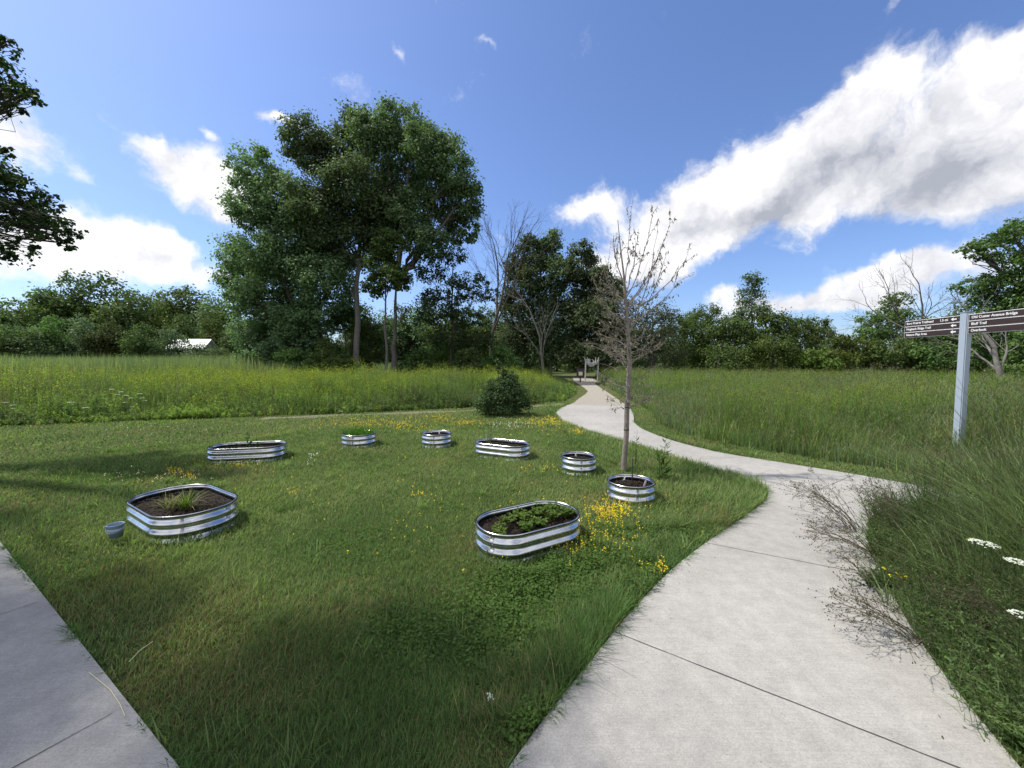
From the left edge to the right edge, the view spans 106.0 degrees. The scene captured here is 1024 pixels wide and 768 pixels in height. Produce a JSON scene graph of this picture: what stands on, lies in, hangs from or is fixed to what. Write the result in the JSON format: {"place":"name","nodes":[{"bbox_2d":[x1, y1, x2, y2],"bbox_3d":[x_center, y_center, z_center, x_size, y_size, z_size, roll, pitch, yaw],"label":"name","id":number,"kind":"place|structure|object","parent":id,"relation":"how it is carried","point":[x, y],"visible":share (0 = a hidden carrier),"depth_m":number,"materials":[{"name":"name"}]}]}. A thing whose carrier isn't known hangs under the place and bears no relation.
{"place":"outdoors","nodes":[
{"label":"outdoors","id":0,"kind":"place"},
{"bbox_2d":[0,542,179,767],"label":"pavement","id":1,"kind":"structure","parent":0,"point":[60,707],"depth_m":1.79,"materials":[{"name":"concrete"}]},
{"bbox_2d":[151,489,218,510],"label":"ornamental grass","id":2,"kind":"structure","parent":0,"point":[187,503],"depth_m":3.78,"materials":[{"name":"green plant"}]},
{"bbox_2d":[0,351,460,381],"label":"cattails","id":3,"kind":"object","parent":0,"point":[123,361],"visible":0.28,"depth_m":29.23,"materials":[{"name":"green plant"}]},
{"bbox_2d":[256,403,561,419],"bbox_3d":[-2.529,0.908,12.767,10.137,0.036,1.036,-1,3,-23],"label":"dirt trail","id":4,"kind":"object","parent":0,"point":[415,412],"visible":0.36,"depth_m":11.88,"materials":[{"name":"beige soil"}]},
{"bbox_2d":[0,366,1023,767],"bbox_3d":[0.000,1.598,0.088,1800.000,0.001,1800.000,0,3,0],"label":"ground","id":5,"kind":"structure","parent":0,"point":[578,394],"depth_m":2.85,"materials":[{"name":"green plant"}]},
{"bbox_2d":[0,298,27,338],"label":"forest tree","id":6,"kind":"object","parent":5,"relation":"on","point":[6,317],"visible":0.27,"depth_m":57.93,"materials":[{"name":"green plant"}]},
{"bbox_2d":[0,323,34,356],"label":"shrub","id":7,"kind":"object","parent":5,"relation":"on","point":[5,328],"visible":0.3,"depth_m":53.59,"materials":[{"name":"green plant"}]},
{"bbox_2d":[1,297,50,340],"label":"forest tree","id":8,"kind":"object","parent":5,"relation":"on","point":[27,313],"visible":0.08,"depth_m":61.51,"materials":[{"name":"green plant"}]},
{"bbox_2d":[2,325,67,359],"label":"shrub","id":9,"kind":"object","parent":5,"relation":"on","point":[39,346],"visible":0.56,"depth_m":54.05,"materials":[{"name":"green plant"}]},
{"bbox_2d":[0,34,88,270],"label":"maple tree","id":10,"kind":"object","parent":5,"relation":"on","point":[31,219],"visible":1,"depth_m":6.21,"materials":[{"name":"green plant"}]},
{"bbox_2d":[16,316,73,357],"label":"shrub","id":11,"kind":"object","parent":5,"relation":"on","point":[50,331],"visible":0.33,"depth_m":57.22,"materials":[{"name":"green plant"}]},
{"bbox_2d":[12,281,80,336],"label":"forest tree","id":12,"kind":"object","parent":5,"relation":"on","point":[30,295],"visible":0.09,"depth_m":72.85,"materials":[{"name":"green plant"}]},
{"bbox_2d":[24,268,105,346],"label":"forest tree","id":13,"kind":"object","parent":5,"relation":"on","point":[72,292],"visible":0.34,"depth_m":74.69,"materials":[{"name":"green plant"}]},
{"bbox_2d":[56,312,102,358],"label":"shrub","id":14,"kind":"object","parent":5,"relation":"on","point":[83,328],"visible":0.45,"depth_m":58.18,"materials":[{"name":"green plant"}]},
{"bbox_2d":[32,270,164,334],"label":"forest tree","id":15,"kind":"object","parent":5,"relation":"on","point":[99,284],"visible":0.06,"depth_m":78.07,"materials":[{"name":"green plant"}]},
{"bbox_2d":[70,320,133,359],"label":"forest tree","id":16,"kind":"object","parent":5,"relation":"on","point":[102,341],"visible":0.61,"depth_m":58.41,"materials":[{"name":"green plant"}]},
{"bbox_2d":[104,521,124,538],"bbox_3d":[-3.528,1.304,3.433,0.127,0.116,0.127,1,3,22],"label":"bucket","id":17,"kind":"object","parent":5,"relation":"on","point":[113,530],"visible":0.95,"depth_m":3.41,"materials":[{"name":"grey plastic"}]},
{"bbox_2d":[84,285,165,354],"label":"forest tree","id":18,"kind":"object","parent":5,"relation":"on","point":[127,317],"visible":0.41,"depth_m":75.43,"materials":[{"name":"green plant"}]},
{"bbox_2d":[108,320,170,358],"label":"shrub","id":19,"kind":"object","parent":5,"relation":"on","point":[139,345],"visible":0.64,"depth_m":58.34,"materials":[{"name":"green plant"}]},
{"bbox_2d":[132,297,186,348],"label":"forest tree","id":20,"kind":"object","parent":5,"relation":"on","point":[159,321],"visible":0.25,"depth_m":80.24,"materials":[{"name":"green plant"}]},
{"bbox_2d":[152,325,195,359],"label":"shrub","id":21,"kind":"object","parent":5,"relation":"on","point":[168,349],"visible":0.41,"depth_m":63.55,"materials":[{"name":"green plant"}]},
{"bbox_2d":[150,286,207,331],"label":"forest tree","id":22,"kind":"object","parent":5,"relation":"on","point":[173,293],"visible":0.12,"depth_m":98.44,"materials":[{"name":"green plant"}]},
{"bbox_2d":[126,484,238,544],"bbox_3d":[-3.300,1.283,3.878,1.183,0.270,0.703,2,3,32],"label":"raised bed","id":23,"kind":"object","parent":5,"relation":"on","point":[161,522],"visible":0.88,"depth_m":3.69,"materials":[{"name":"galvanised steel"},{"name":"silver metal"},{"name":"grass leaves"}]},
{"bbox_2d":[151,284,215,328],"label":"forest tree","id":24,"kind":"object","parent":5,"relation":"on","point":[195,300],"visible":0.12,"depth_m":101.39,"materials":[{"name":"green plant"}]},
{"bbox_2d":[169,310,202,340],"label":"forest tree","id":25,"kind":"object","parent":5,"relation":"on","point":[191,333],"visible":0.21,"depth_m":87.00,"materials":[{"name":"green plant"}]},
{"bbox_2d":[177,341,222,358],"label":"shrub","id":26,"kind":"object","parent":5,"relation":"on","point":[199,350],"visible":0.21,"depth_m":61.17,"materials":[{"name":"green plant"}]},
{"bbox_2d":[194,315,229,351],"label":"forest tree","id":27,"kind":"object","parent":5,"relation":"on","point":[214,334],"visible":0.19,"depth_m":84.64,"materials":[{"name":"green plant"}]},
{"bbox_2d":[184,290,242,338],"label":"forest tree","id":28,"kind":"object","parent":5,"relation":"on","point":[205,305],"visible":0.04,"depth_m":95.74,"materials":[{"name":"green plant"}]},
{"bbox_2d":[194,298,246,335],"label":"forest tree","id":29,"kind":"object","parent":5,"relation":"on","point":[222,314],"visible":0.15,"depth_m":94.59,"materials":[{"name":"green plant"}]},
{"bbox_2d":[207,441,286,464],"bbox_3d":[-4.380,1.143,6.413,1.123,0.270,0.583,0,3,-13],"label":"raised bed","id":30,"kind":"object","parent":5,"relation":"on","point":[269,449],"visible":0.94,"depth_m":6.20,"materials":[{"name":"metal"}]},
{"bbox_2d":[205,135,365,368],"bbox_3d":[-20.335,-10.697,34.329,14.677,21.377,10.684,0,3,0],"label":"cottonwood tree","id":31,"kind":"object","parent":5,"relation":"on","point":[291,318],"visible":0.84,"depth_m":32.60,"materials":[{"name":"green plant"}]},
{"bbox_2d":[0,352,577,425],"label":"goldenrod meadow","id":32,"kind":"structure","parent":5,"relation":"on","point":[185,380],"depth_m":13.19,"materials":[{"name":"green plant"}]},
{"bbox_2d":[261,346,319,372],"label":"shrub","id":33,"kind":"object","parent":5,"relation":"on","point":[288,354],"visible":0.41,"depth_m":32.07,"materials":[{"name":"green plant"}]},
{"bbox_2d":[290,337,360,375],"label":"shrub","id":34,"kind":"object","parent":5,"relation":"on","point":[335,353],"visible":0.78,"depth_m":31.27,"materials":[{"name":"green plant"}]},
{"bbox_2d":[271,96,400,369],"bbox_3d":[-14.711,-12.522,33.212,11.532,24.990,10.946,0,3,0],"label":"cottonwood tree","id":35,"kind":"object","parent":5,"relation":"on","point":[333,225],"visible":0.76,"depth_m":31.85,"materials":[{"name":"green plant"}]},
{"bbox_2d":[322,297,368,352],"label":"tree","id":36,"kind":"object","parent":5,"relation":"on","point":[346,318],"visible":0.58,"depth_m":36.22,"materials":[{"name":"green plant"}]},
{"bbox_2d":[341,431,376,447],"bbox_3d":[-2.980,1.081,7.518,0.643,0.270,0.648,0,4,0],"label":"raised bed","id":37,"kind":"object","parent":5,"relation":"on","point":[365,440],"visible":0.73,"depth_m":7.25,"materials":[{"name":"metal"}]},
{"bbox_2d":[344,316,391,370],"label":"shrub","id":38,"kind":"object","parent":5,"relation":"on","point":[369,335],"visible":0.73,"depth_m":35.38,"materials":[{"name":"green plant"}]},
{"bbox_2d":[357,226,417,371],"bbox_3d":[-9.502,-5.935,29.831,4.833,12.162,3.625,2,4,26],"label":"young tree","id":39,"kind":"object","parent":5,"relation":"on","point":[384,265],"visible":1,"depth_m":29.11,"materials":[{"name":"green plant"}]},
{"bbox_2d":[371,308,412,362],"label":"forest tree","id":40,"kind":"object","parent":5,"relation":"on","point":[390,331],"visible":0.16,"depth_m":59.23,"materials":[{"name":"green plant"}]},
{"bbox_2d":[380,301,422,363],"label":"forest tree","id":41,"kind":"object","parent":5,"relation":"on","point":[402,319],"visible":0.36,"depth_m":60.64,"materials":[{"name":"green plant"}]},
{"bbox_2d":[334,90,487,372],"bbox_3d":[-8.207,-12.136,33.556,12.327,24.177,10.802,0,3,0],"label":"cottonwood tree","id":42,"kind":"object","parent":5,"relation":"on","point":[426,149],"visible":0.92,"depth_m":31.26,"materials":[{"name":"green plant"}]},
{"bbox_2d":[104,413,722,700],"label":"lawn flowers","id":43,"kind":"object","parent":5,"relation":"on","point":[612,510],"visible":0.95,"depth_m":4.47,"materials":[{"name":"yellow plant"}]},
{"bbox_2d":[397,346,441,373],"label":"shrub","id":44,"kind":"object","parent":5,"relation":"on","point":[421,355],"visible":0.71,"depth_m":33.50,"materials":[{"name":"green plant"}]},
{"bbox_2d":[401,298,439,359],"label":"forest tree","id":45,"kind":"object","parent":5,"relation":"on","point":[418,333],"visible":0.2,"depth_m":60.28,"materials":[{"name":"green plant"}]},
{"bbox_2d":[421,430,451,447],"bbox_3d":[-1.470,1.081,7.519,0.583,0.270,0.588,0,3,0],"label":"raised bed","id":46,"kind":"object","parent":5,"relation":"on","point":[433,438],"visible":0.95,"depth_m":7.31,"materials":[{"name":"metal"}]},
{"bbox_2d":[420,332,468,368],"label":"shrub","id":47,"kind":"object","parent":5,"relation":"on","point":[439,356],"visible":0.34,"depth_m":35.23,"materials":[{"name":"green plant"}]},
{"bbox_2d":[403,244,501,364],"bbox_3d":[-4.715,-5.682,31.897,7.824,11.432,6.450,0,3,0],"label":"leaning tree","id":48,"kind":"object","parent":5,"relation":"on","point":[463,340],"visible":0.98,"depth_m":31.34,"materials":[{"name":"green plant"}]},
{"bbox_2d":[443,347,487,373],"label":"shrub","id":49,"kind":"object","parent":5,"relation":"on","point":[465,357],"visible":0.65,"depth_m":29.46,"materials":[{"name":"green plant"}]},
{"bbox_2d":[455,304,511,363],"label":"forest tree","id":50,"kind":"object","parent":5,"relation":"on","point":[483,329],"visible":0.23,"depth_m":55.56,"materials":[{"name":"green plant"}]},
{"bbox_2d":[237,477,741,757],"bbox_3d":[-0.154,1.272,4.650,5.274,0.155,4.640,-3,4,-45],"label":"clover","id":51,"kind":"object","parent":5,"relation":"on","point":[533,720],"visible":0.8,"depth_m":2.56,"materials":[{"name":"green plant"}]},
{"bbox_2d":[464,201,532,365],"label":"bare tree","id":52,"kind":"object","parent":5,"relation":"on","point":[502,268],"visible":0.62,"depth_m":42.81,"materials":[{"name":"brown plant"}]},
{"bbox_2d":[480,344,523,373],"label":"shrub","id":53,"kind":"object","parent":5,"relation":"on","point":[504,355],"visible":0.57,"depth_m":33.30,"materials":[{"name":"green plant"}]},
{"bbox_2d":[474,438,530,461],"bbox_3d":[-0.171,1.131,6.623,1.003,0.270,0.523,1,3,28],"label":"raised bed","id":54,"kind":"object","parent":5,"relation":"on","point":[505,448],"visible":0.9,"depth_m":6.43,"materials":[{"name":"metal"}]},
{"bbox_2d":[469,359,537,415],"bbox_3d":[-0.234,0.190,11.740,2.058,1.928,1.761,0,3,0],"label":"shrub","id":55,"kind":"object","parent":5,"relation":"on","point":[500,392],"visible":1,"depth_m":11.51,"materials":[{"name":"green plant"}]},
{"bbox_2d":[472,200,563,355],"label":"bare tree","id":56,"kind":"object","parent":5,"relation":"on","point":[495,323],"visible":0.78,"depth_m":40.52,"materials":[{"name":"grey plant"}]},
{"bbox_2d":[493,232,555,372],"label":"poplar tree","id":57,"kind":"object","parent":5,"relation":"on","point":[522,339],"visible":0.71,"depth_m":42.74,"materials":[{"name":"green plant"}]},
{"bbox_2d":[489,270,559,374],"bbox_3d":[1.161,-5.550,35.939,6.797,10.333,3.900,1,3,9],"label":"bare tree","id":58,"kind":"object","parent":5,"relation":"on","point":[541,353],"visible":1,"depth_m":35.35,"materials":[{"name":"grey plant"}]},
{"bbox_2d":[474,500,580,563],"bbox_3d":[0.150,1.307,3.437,0.983,0.270,0.583,-2,4,-30],"label":"raised bed","id":59,"kind":"object","parent":5,"relation":"on","point":[515,541],"visible":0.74,"depth_m":3.23,"materials":[{"name":"galvanised steel"},{"name":"silver metal"},{"name":"leaves"}]},
{"bbox_2d":[516,226,587,376],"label":"poplar tree","id":60,"kind":"object","parent":5,"relation":"on","point":[556,290],"visible":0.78,"depth_m":41.77,"materials":[{"name":"green plant"}]},
{"bbox_2d":[561,451,596,475],"bbox_3d":[0.981,1.183,5.691,0.523,0.270,0.528,1,3,0],"label":"raised bed","id":61,"kind":"object","parent":5,"relation":"on","point":[586,462],"visible":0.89,"depth_m":5.51,"materials":[{"name":"metal"}]},
{"bbox_2d":[552,238,615,376],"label":"poplar tree","id":62,"kind":"object","parent":5,"relation":"on","point":[579,278],"visible":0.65,"depth_m":40.60,"materials":[{"name":"green plant"}]},
{"bbox_2d":[571,263,636,371],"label":"poplar tree","id":63,"kind":"object","parent":5,"relation":"on","point":[592,308],"visible":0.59,"depth_m":38.78,"materials":[{"name":"green plant"}]},
{"bbox_2d":[607,474,655,507],"bbox_3d":[1.379,1.250,4.474,0.543,0.270,0.548,-1,3,0],"label":"raised bed","id":64,"kind":"object","parent":5,"relation":"on","point":[622,486],"visible":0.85,"depth_m":4.32,"materials":[{"name":"metal"}]},
{"bbox_2d":[576,201,696,471],"bbox_3d":[1.754,-0.624,5.513,1.579,4.041,1.397,2,4,28],"label":"young tree","id":65,"kind":"object","parent":5,"relation":"on","point":[629,369],"visible":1,"depth_m":5.58,"materials":[{"name":"grey brown bark"},{"name":"leaves"}]},
{"bbox_2d":[612,294,695,369],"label":"willow tree","id":66,"kind":"object","parent":5,"relation":"on","point":[668,329],"visible":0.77,"depth_m":37.11,"materials":[{"name":"green plant"}]},
{"bbox_2d":[657,307,714,369],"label":"hedgerow tree","id":67,"kind":"object","parent":5,"relation":"on","point":[685,346],"visible":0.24,"depth_m":40.66,"materials":[{"name":"green plant"}]},
{"bbox_2d":[675,303,740,371],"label":"hedgerow tree","id":68,"kind":"object","parent":5,"relation":"on","point":[702,328],"visible":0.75,"depth_m":37.52,"materials":[{"name":"green plant"}]},
{"bbox_2d":[695,314,773,371],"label":"hedgerow tree","id":69,"kind":"object","parent":5,"relation":"on","point":[732,356],"visible":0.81,"depth_m":34.95,"materials":[{"name":"green plant"}]},
{"bbox_2d":[721,269,774,373],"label":"hedgerow tree","id":70,"kind":"object","parent":5,"relation":"on","point":[755,308],"visible":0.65,"depth_m":36.53,"materials":[{"name":"green plant"}]},
{"bbox_2d":[735,307,809,372],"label":"hedgerow tree","id":71,"kind":"object","parent":5,"relation":"on","point":[783,339],"visible":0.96,"depth_m":33.92,"materials":[{"name":"green plant"}]},
{"bbox_2d":[775,312,843,371],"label":"hedgerow tree","id":72,"kind":"object","parent":5,"relation":"on","point":[813,338],"visible":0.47,"depth_m":35.84,"materials":[{"name":"green plant"}]},
{"bbox_2d":[601,367,1023,446],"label":"goldenrod","id":73,"kind":"object","parent":5,"relation":"on","point":[834,398],"visible":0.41,"depth_m":8.82,"materials":[{"name":"green plant"}]},
{"bbox_2d":[784,347,844,372],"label":"hedgerow tree","id":74,"kind":"object","parent":5,"relation":"on","point":[814,361],"visible":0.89,"depth_m":31.36,"materials":[{"name":"green plant"}]},
{"bbox_2d":[769,464,860,531],"bbox_3d":[2.973,1.149,3.760,0.744,0.554,0.751,-1,3,-13],"label":"knapweed","id":75,"kind":"object","parent":5,"relation":"on","point":[814,494],"visible":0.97,"depth_m":3.69,"materials":[{"name":"brown plant"}]},
{"bbox_2d":[788,495,878,561],"bbox_3d":[2.591,1.220,3.111,0.658,0.425,0.674,3,4,41],"label":"knapweed","id":76,"kind":"object","parent":5,"relation":"on","point":[839,530],"visible":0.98,"depth_m":3.17,"materials":[{"name":"brown plant"}]},
{"bbox_2d":[809,334,894,371],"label":"hedgerow tree","id":77,"kind":"object","parent":5,"relation":"on","point":[850,354],"visible":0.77,"depth_m":32.51,"materials":[{"name":"green plant"}]},
{"bbox_2d":[826,530,917,606],"bbox_3d":[2.443,1.270,2.614,0.369,0.378,0.529,-2,4,-27],"label":"knapweed","id":78,"kind":"object","parent":5,"relation":"on","point":[861,567],"visible":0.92,"depth_m":2.68,"materials":[{"name":"brown plant"}]},
{"bbox_2d":[808,571,939,663],"bbox_3d":[2.017,1.295,2.173,0.584,0.392,0.589,3,4,42],"label":"knapweed","id":79,"kind":"object","parent":5,"relation":"on","point":[877,617],"visible":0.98,"depth_m":2.20,"materials":[{"name":"brown plant"}]},
{"bbox_2d":[852,310,895,368],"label":"hedgerow tree","id":80,"kind":"object","parent":5,"relation":"on","point":[871,331],"visible":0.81,"depth_m":35.34,"materials":[{"name":"green plant"}]},
{"bbox_2d":[844,468,915,532],"bbox_3d":[3.144,1.079,3.229,0.495,0.704,0.446,0,3,0],"label":"knapweed","id":81,"kind":"object","parent":5,"relation":"on","point":[888,501],"visible":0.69,"depth_m":3.22,"materials":[{"name":"brown plant"}]},
{"bbox_2d":[848,562,918,596],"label":"trefoil plant","id":82,"kind":"object","parent":5,"relation":"on","point":[875,574],"visible":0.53,"depth_m":2.74,"materials":[{"name":"green plant"}]},
{"bbox_2d":[855,513,914,560],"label":"leafy weed","id":83,"kind":"object","parent":5,"relation":"on","point":[874,539],"visible":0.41,"depth_m":3.08,"materials":[{"name":"green plant"}]},
{"bbox_2d":[820,249,975,373],"bbox_3d":[30.080,-5.290,30.060,7.482,10.522,9.723,0,3,0],"label":"bare tree","id":84,"kind":"object","parent":5,"relation":"on","point":[922,310],"visible":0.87,"depth_m":29.78,"materials":[{"name":"grey plant"}]},
{"bbox_2d":[873,291,924,372],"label":"hedgerow tree","id":85,"kind":"object","parent":5,"relation":"on","point":[892,316],"visible":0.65,"depth_m":35.36,"materials":[{"name":"green plant"}]},
{"bbox_2d":[795,377,1023,764],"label":"verge plants","id":86,"kind":"object","parent":5,"relation":"on","point":[996,525],"visible":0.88,"depth_m":2.38,"materials":[{"name":"green plant"}]},
{"bbox_2d":[863,330,958,372],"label":"hedgerow tree","id":87,"kind":"object","parent":5,"relation":"on","point":[903,358],"visible":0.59,"depth_m":30.62,"materials":[{"name":"green plant"}]},
{"bbox_2d":[858,450,972,537],"bbox_3d":[3.458,0.967,3.173,0.935,0.918,0.892,-3,4,-42],"label":"sedge tuft","id":88,"kind":"object","parent":5,"relation":"on","point":[923,500],"visible":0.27,"depth_m":3.16,"materials":[{"name":"green plant"}]},
{"bbox_2d":[884,539,971,604],"bbox_3d":[2.761,1.274,2.529,0.564,0.379,0.382,-1,3,-23],"label":"leafy weed","id":89,"kind":"object","parent":5,"relation":"on","point":[915,569],"visible":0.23,"depth_m":2.55,"materials":[{"name":"green plant"}]},
{"bbox_2d":[900,309,1007,374],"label":"hedgerow tree","id":90,"kind":"object","parent":5,"relation":"on","point":[935,361],"visible":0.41,"depth_m":28.02,"materials":[{"name":"green plant"}]},
{"bbox_2d":[904,308,1023,447],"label":"signpost","id":91,"kind":"object","parent":5,"relation":"on","point":[964,326],"visible":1,"depth_m":6.49,"materials":[{"name":"silver metal"}]},
{"bbox_2d":[911,551,1023,638],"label":"knapweed","id":92,"kind":"object","parent":5,"relation":"on","point":[972,599],"visible":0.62,"depth_m":2.05,"materials":[{"name":"green plant"}]},
{"bbox_2d":[915,280,1023,377],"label":"bare tree","id":93,"kind":"object","parent":5,"relation":"on","point":[998,366],"visible":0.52,"depth_m":19.36,"materials":[{"name":"grey plant"}]},
{"bbox_2d":[919,577,1023,660],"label":"leafy weed","id":94,"kind":"object","parent":5,"relation":"on","point":[961,613],"visible":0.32,"depth_m":2.05,"materials":[{"name":"green plant"}]},
{"bbox_2d":[945,211,1023,376],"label":"oak tree","id":95,"kind":"object","parent":5,"relation":"on","point":[1006,235],"visible":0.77,"depth_m":23.60,"materials":[{"name":"green plant"}]},
{"bbox_2d":[946,675,1023,751],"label":"leafy weed","id":96,"kind":"object","parent":5,"relation":"on","point":[1003,725],"visible":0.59,"depth_m":1.62,"materials":[{"name":"green plant"}]},
{"bbox_2d":[961,634,1023,701],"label":"leafy weed","id":97,"kind":"object","parent":5,"relation":"on","point":[979,651],"visible":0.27,"depth_m":1.81,"materials":[{"name":"green plant"}]},
{"bbox_2d":[983,330,1023,376],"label":"hedgerow tree","id":98,"kind":"object","parent":5,"relation":"on","point":[1018,354],"visible":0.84,"depth_m":22.18,"materials":[{"name":"green plant"}]},
{"bbox_2d":[0,0,1023,361],"label":"sky","id":99,"kind":"structure","parent":0,"point":[811,146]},
{"bbox_2d":[569,377,624,405],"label":"gravel path","id":100,"kind":"structure","parent":0,"point":[595,394],"depth_m":18.13,"materials":[{"name":"stone"}]},
{"bbox_2d":[647,438,672,479],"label":"flowering plant","id":101,"kind":"object","parent":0,"point":[660,468],"visible":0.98,"depth_m":5.13,"materials":[{"name":"green plant"}]},
{"bbox_2d":[509,405,1020,767],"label":"path","id":102,"kind":"structure","parent":0,"point":[738,649],"depth_m":1.97,"materials":[{"name":"concrete"}]},
{"bbox_2d":[595,361,1023,487],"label":"tall grass","id":103,"kind":"structure","parent":0,"point":[682,410],"depth_m":7.66,"materials":[{"name":"green plant"}]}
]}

